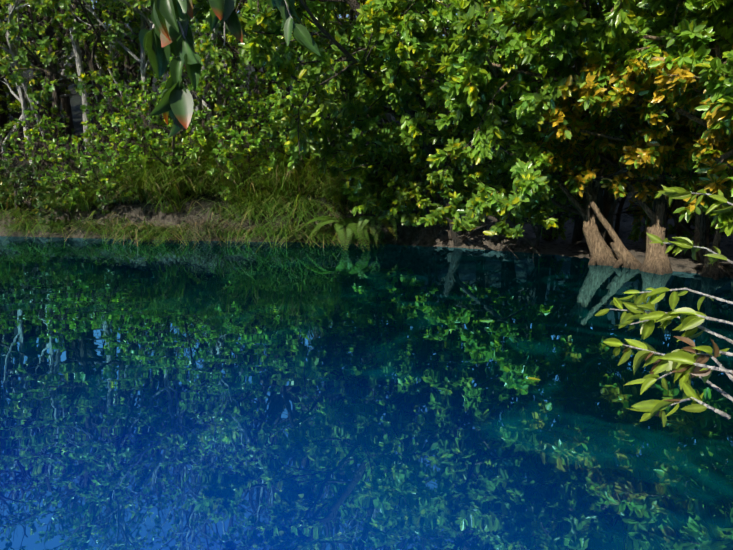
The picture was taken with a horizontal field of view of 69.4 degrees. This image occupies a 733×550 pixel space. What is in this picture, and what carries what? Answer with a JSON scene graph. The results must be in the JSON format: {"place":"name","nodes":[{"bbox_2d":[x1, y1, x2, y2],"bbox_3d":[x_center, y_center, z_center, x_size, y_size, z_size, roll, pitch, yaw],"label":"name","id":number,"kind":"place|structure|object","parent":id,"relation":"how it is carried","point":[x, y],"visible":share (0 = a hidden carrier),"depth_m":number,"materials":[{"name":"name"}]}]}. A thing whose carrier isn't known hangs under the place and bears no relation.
{"place":"outdoors","nodes":[
{"label":"outdoors","id":0,"kind":"place"},
{"bbox_2d":[58,0,456,35],"label":"sky","id":1,"kind":"structure","parent":0,"point":[91,0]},
{"bbox_2d":[0,236,732,549],"bbox_3d":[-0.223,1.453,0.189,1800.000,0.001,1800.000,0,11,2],"label":"water","id":2,"kind":"structure","parent":0,"point":[200,395],"depth_m":3.39,"materials":[{"name":"blue liquid"}]},
{"bbox_2d":[0,17,732,274],"bbox_3d":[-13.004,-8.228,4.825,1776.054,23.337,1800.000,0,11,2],"label":"ground","id":3,"kind":"structure","parent":0,"point":[426,236],"depth_m":11.41,"materials":[{"name":"brown soil"}]},
{"bbox_2d":[0,210,410,249],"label":"grass","id":4,"kind":"structure","parent":3,"relation":"on","point":[207,225],"depth_m":11.05,"materials":[{"name":"green plant"}]},
{"bbox_2d":[0,94,422,251],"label":"bank grass","id":5,"kind":"structure","parent":3,"relation":"on","point":[291,183],"depth_m":11.40,"materials":[{"name":"green plant"}]},
{"bbox_2d":[0,0,726,262],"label":"tree branches","id":6,"kind":"object","parent":3,"relation":"on","point":[52,74],"visible":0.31,"depth_m":11.61,"materials":[{"name":"green plant"}]},
{"bbox_2d":[0,0,732,241],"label":"tree leaves","id":7,"kind":"object","parent":6,"relation":"attached to","point":[421,38],"visible":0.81,"depth_m":7.74,"materials":[{"name":"green plant"}]},
{"bbox_2d":[0,0,732,419],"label":"tree branches","id":8,"kind":"object","parent":3,"relation":"on","point":[78,64],"visible":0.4,"depth_m":11.98,"materials":[{"name":"grey plant"}]},
{"bbox_2d":[139,0,732,426],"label":"leaves","id":9,"kind":"object","parent":8,"relation":"attached to","point":[163,42],"visible":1,"depth_m":1.69,"materials":[{"name":"green plant"}]},
{"bbox_2d":[447,0,732,279],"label":"tree","id":10,"kind":"object","parent":3,"relation":"on","point":[656,260],"visible":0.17,"depth_m":7.88,"materials":[{"name":"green plant"}]}
]}

